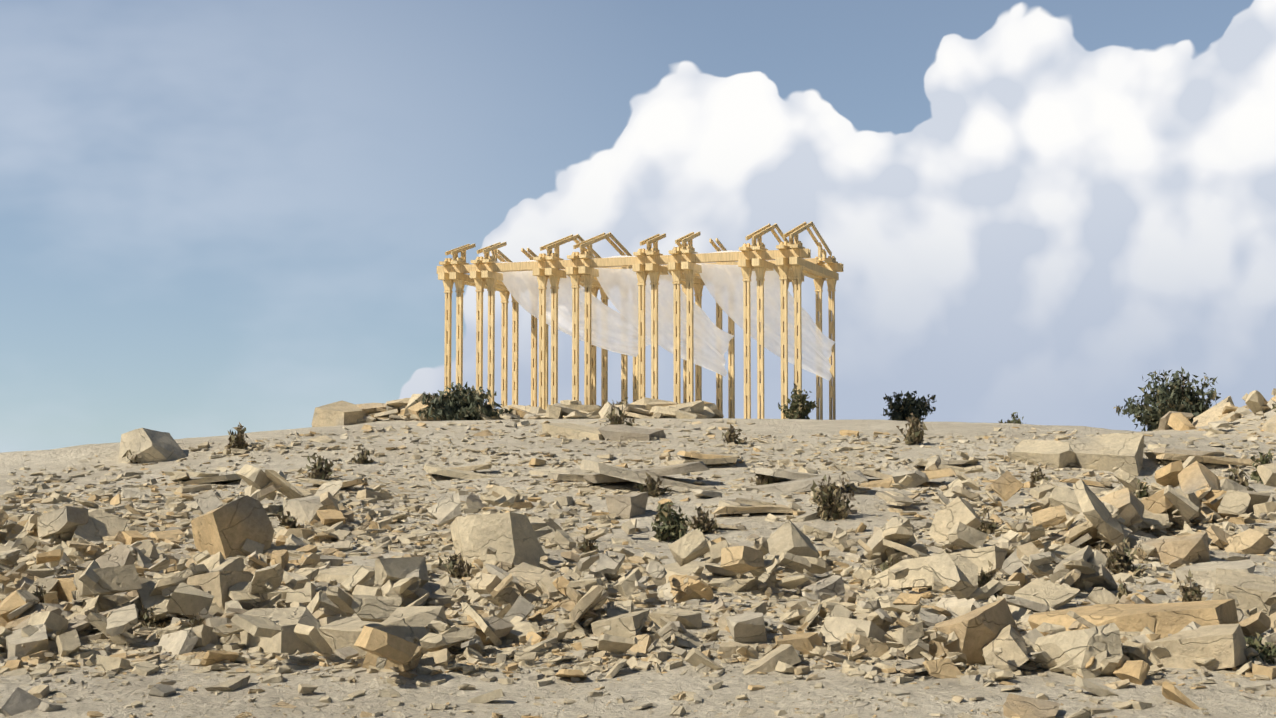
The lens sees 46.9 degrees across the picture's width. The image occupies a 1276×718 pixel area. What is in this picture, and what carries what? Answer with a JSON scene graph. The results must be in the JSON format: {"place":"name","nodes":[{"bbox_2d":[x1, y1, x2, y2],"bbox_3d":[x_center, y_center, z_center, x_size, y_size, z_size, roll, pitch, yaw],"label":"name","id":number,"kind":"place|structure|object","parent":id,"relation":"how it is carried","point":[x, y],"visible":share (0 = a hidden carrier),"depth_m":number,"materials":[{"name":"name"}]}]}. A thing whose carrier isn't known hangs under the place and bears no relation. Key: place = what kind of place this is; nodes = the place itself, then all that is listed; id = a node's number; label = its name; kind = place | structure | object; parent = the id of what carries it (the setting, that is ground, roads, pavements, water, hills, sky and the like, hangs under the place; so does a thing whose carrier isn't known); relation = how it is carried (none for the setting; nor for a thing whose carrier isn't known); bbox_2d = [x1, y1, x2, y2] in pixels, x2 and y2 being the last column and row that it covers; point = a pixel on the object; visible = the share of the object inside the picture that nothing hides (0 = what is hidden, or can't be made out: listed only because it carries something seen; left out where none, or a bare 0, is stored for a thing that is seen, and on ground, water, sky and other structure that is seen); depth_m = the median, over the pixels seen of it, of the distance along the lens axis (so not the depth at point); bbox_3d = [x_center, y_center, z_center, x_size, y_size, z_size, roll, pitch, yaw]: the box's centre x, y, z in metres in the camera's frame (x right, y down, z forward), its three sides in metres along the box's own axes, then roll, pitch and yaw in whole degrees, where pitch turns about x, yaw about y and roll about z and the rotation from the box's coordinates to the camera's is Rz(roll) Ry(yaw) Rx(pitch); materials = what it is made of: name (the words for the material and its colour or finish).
{"place":"outdoors","nodes":[
{"label":"outdoors","id":0,"kind":"place"},
{"bbox_2d":[0,408,1275,717],"bbox_3d":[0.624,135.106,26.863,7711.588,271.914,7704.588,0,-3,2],"label":"ground","id":1,"kind":"structure","parent":0,"point":[1220,698],"depth_m":16.96,"materials":[{"name":"beige sand"}]},
{"bbox_2d":[32,585,58,603],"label":"dry shrub","id":2,"kind":"object","parent":1,"relation":"on","point":[41,598],"depth_m":12.81,"materials":[{"name":"plant"}]},
{"bbox_2d":[122,450,140,462],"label":"dry shrub","id":3,"kind":"object","parent":1,"relation":"on","point":[127,454],"depth_m":26.77,"materials":[{"name":"brown plant"}]},
{"bbox_2d":[134,604,165,628],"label":"dry shrub","id":4,"kind":"object","parent":1,"relation":"on","point":[146,620],"depth_m":11.71,"materials":[{"name":"plant"}]},
{"bbox_2d":[185,612,205,628],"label":"dry shrub","id":5,"kind":"object","parent":1,"relation":"on","point":[196,620],"depth_m":11.23,"materials":[{"name":"brown plant"}]},
{"bbox_2d":[225,422,248,450],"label":"dry shrub","id":6,"kind":"object","parent":1,"relation":"on","point":[234,438],"depth_m":27.28,"materials":[{"name":"brown plant"}]},
{"bbox_2d":[277,511,299,527],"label":"dry shrub","id":7,"kind":"object","parent":1,"relation":"on","point":[291,525],"depth_m":17.84,"materials":[{"name":"brown plant"}]},
{"bbox_2d":[296,453,336,479],"bbox_3d":[-5.179,1.777,23.952,0.590,0.508,0.521,-3,-4,46],"label":"dry shrub","id":8,"kind":"object","parent":1,"relation":"on","point":[317,465],"depth_m":23.90,"materials":[{"name":"plant"}]},
{"bbox_2d":[350,448,373,463],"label":"dry shrub","id":9,"kind":"object","parent":1,"relation":"on","point":[363,457],"depth_m":25.90,"materials":[{"name":"brown plant"}]},
{"bbox_2d":[438,553,474,578],"bbox_3d":[-1.735,2.010,14.216,0.367,0.301,0.302,0,-3,2],"label":"dry shrub","id":10,"kind":"object","parent":1,"relation":"on","point":[454,570],"depth_m":14.17,"materials":[{"name":"brown plant"}]},
{"bbox_2d":[415,382,513,420],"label":"shrub","id":11,"kind":"object","parent":1,"relation":"on","point":[467,400],"depth_m":49.15,"materials":[{"name":"green plant"}]},
{"bbox_2d":[501,562,514,571],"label":"dry shrub","id":12,"kind":"object","parent":1,"relation":"on","point":[513,566],"depth_m":13.28,"materials":[{"name":"brown plant"}]},
{"bbox_2d":[576,527,598,552],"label":"dry shrub","id":13,"kind":"object","parent":1,"relation":"on","point":[586,546],"depth_m":16.01,"materials":[{"name":"brown plant"}]},
{"bbox_2d":[600,400,634,426],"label":"dry shrub","id":14,"kind":"object","parent":1,"relation":"on","point":[616,417],"depth_m":31.77,"materials":[{"name":"brown plant"}]},
{"bbox_2d":[612,397,627,404],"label":"shrub","id":15,"kind":"object","parent":1,"relation":"on","point":[626,398],"depth_m":50.42,"materials":[{"name":"green plant"}]},
{"bbox_2d":[0,388,1275,717],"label":"rocks","id":16,"kind":"object","parent":1,"relation":"on","point":[242,574],"visible":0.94,"depth_m":13.17,"materials":[{"name":"beige stone"}]},
{"bbox_2d":[655,503,663,518],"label":"dry shrub","id":17,"kind":"object","parent":16,"relation":"on","point":[658,517],"depth_m":19.33,"materials":[{"name":"plant"}]},
{"bbox_2d":[863,556,900,575],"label":"dry shrub","id":18,"kind":"object","parent":16,"relation":"on","point":[886,566],"depth_m":13.83,"materials":[{"name":"brown plant"}]},
{"bbox_2d":[1134,478,1149,497],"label":"shrub","id":19,"kind":"object","parent":16,"relation":"on","point":[1140,494],"depth_m":19.42,"materials":[{"name":"green plant"}]},
{"bbox_2d":[1244,632,1275,663],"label":"shrub","id":20,"kind":"object","parent":16,"relation":"on","point":[1260,650],"depth_m":9.78,"materials":[{"name":"green plant"}]},
{"bbox_2d":[437,221,842,419],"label":"timber pavilion","id":21,"kind":"structure","parent":1,"relation":"on","point":[787,262],"depth_m":52.71,"materials":[{"name":"brown wood"}]},
{"bbox_2d":[496,251,834,380],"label":"fabric drapes","id":22,"kind":"object","parent":21,"relation":"on","point":[612,330],"visible":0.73,"depth_m":52.78,"materials":[{"name":"white fabric"}]},
{"bbox_2d":[637,472,672,497],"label":"dry shrub","id":23,"kind":"object","parent":1,"relation":"on","point":[649,487],"depth_m":21.28,"materials":[{"name":"brown plant"}]},
{"bbox_2d":[651,501,689,541],"bbox_3d":[0.407,2.001,17.925,0.497,0.556,0.587,0,-3,2],"label":"shrub","id":24,"kind":"object","parent":1,"relation":"on","point":[665,529],"depth_m":17.81,"materials":[{"name":"green plant"}]},
{"bbox_2d":[688,506,718,532],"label":"dry shrub","id":25,"kind":"object","parent":1,"relation":"on","point":[698,526],"depth_m":18.35,"materials":[{"name":"brown plant"}]},
{"bbox_2d":[722,424,746,443],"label":"dry shrub","id":26,"kind":"object","parent":1,"relation":"on","point":[732,435],"depth_m":28.34,"materials":[{"name":"brown plant"}]},
{"bbox_2d":[750,472,777,484],"bbox_3d":[1.885,1.796,21.995,0.430,0.307,0.392,0,-3,2],"label":"rock","id":27,"kind":"object","parent":1,"relation":"on","point":[769,479],"depth_m":21.92,"materials":[{"name":"brown stone"}]},
{"bbox_2d":[777,382,818,418],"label":"shrub","id":28,"kind":"object","parent":1,"relation":"on","point":[803,411],"depth_m":48.65,"materials":[{"name":"green plant"}]},
{"bbox_2d":[810,472,859,520],"bbox_3d":[2.538,1.790,19.000,0.661,0.682,0.523,0,-3,2],"label":"shrub","id":29,"kind":"object","parent":1,"relation":"on","point":[822,513],"depth_m":18.90,"materials":[{"name":"plant"}]},
{"bbox_2d":[883,390,936,420],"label":"shrub","id":30,"kind":"object","parent":1,"relation":"on","point":[900,412],"depth_m":52.51,"materials":[{"name":"green plant"}]},
{"bbox_2d":[896,413,926,444],"bbox_3d":[5.200,1.343,27.873,0.559,0.660,0.598,0,-3,2],"label":"shrub","id":31,"kind":"object","parent":1,"relation":"on","point":[916,426],"depth_m":27.82,"materials":[{"name":"plant"}]},
{"bbox_2d":[976,508,999,533],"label":"dry shrub","id":32,"kind":"object","parent":1,"relation":"on","point":[986,529],"depth_m":17.96,"materials":[{"name":"brown plant"}]},
{"bbox_2d":[978,560,1003,598],"bbox_3d":[3.061,1.964,12.972,0.320,0.393,0.426,-2,-4,37],"label":"dry shrub","id":33,"kind":"object","parent":1,"relation":"on","point":[983,575],"depth_m":12.93,"materials":[{"name":"brown plant"}]},
{"bbox_2d":[998,412,1023,423],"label":"shrub","id":34,"kind":"object","parent":1,"relation":"on","point":[1014,420],"depth_m":51.50,"materials":[{"name":"green plant"}]},
{"bbox_2d":[1029,467,1050,483],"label":"dry shrub","id":35,"kind":"object","parent":1,"relation":"on","point":[1036,477],"depth_m":22.40,"materials":[{"name":"brown plant"}]},
{"bbox_2d":[1094,538,1151,577],"bbox_3d":[4.870,2.014,14.916,0.551,0.423,0.482,0,-3,2],"label":"dry shrub","id":36,"kind":"object","parent":1,"relation":"on","point":[1119,553],"depth_m":14.83,"materials":[{"name":"brown plant"}]},
{"bbox_2d":[1117,578,1131,598],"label":"dry shrub","id":37,"kind":"object","parent":1,"relation":"on","point":[1122,590],"depth_m":13.10,"materials":[{"name":"plant"}]},
{"bbox_2d":[1113,367,1220,430],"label":"shrub","id":38,"kind":"object","parent":1,"relation":"on","point":[1177,402],"depth_m":48.93,"materials":[{"name":"green plant"}]},
{"bbox_2d":[1177,568,1207,601],"bbox_3d":[4.938,2.052,13.147,0.266,0.372,0.243,0,-3,2],"label":"dry shrub","id":39,"kind":"object","parent":1,"relation":"on","point":[1190,596],"depth_m":13.11,"materials":[{"name":"brown plant"}]},
{"bbox_2d":[1228,465,1255,491],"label":"shrub","id":40,"kind":"object","parent":1,"relation":"on","point":[1240,479],"depth_m":19.69,"materials":[{"name":"brown plant"}]},
{"bbox_2d":[1246,449,1272,483],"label":"shrub","id":41,"kind":"object","parent":1,"relation":"on","point":[1255,474],"depth_m":22.65,"materials":[{"name":"green plant"}]},
{"bbox_2d":[0,0,1275,452],"label":"sky","id":42,"kind":"structure","parent":0,"point":[216,215],"materials":[{"name":"blue"}]}
]}

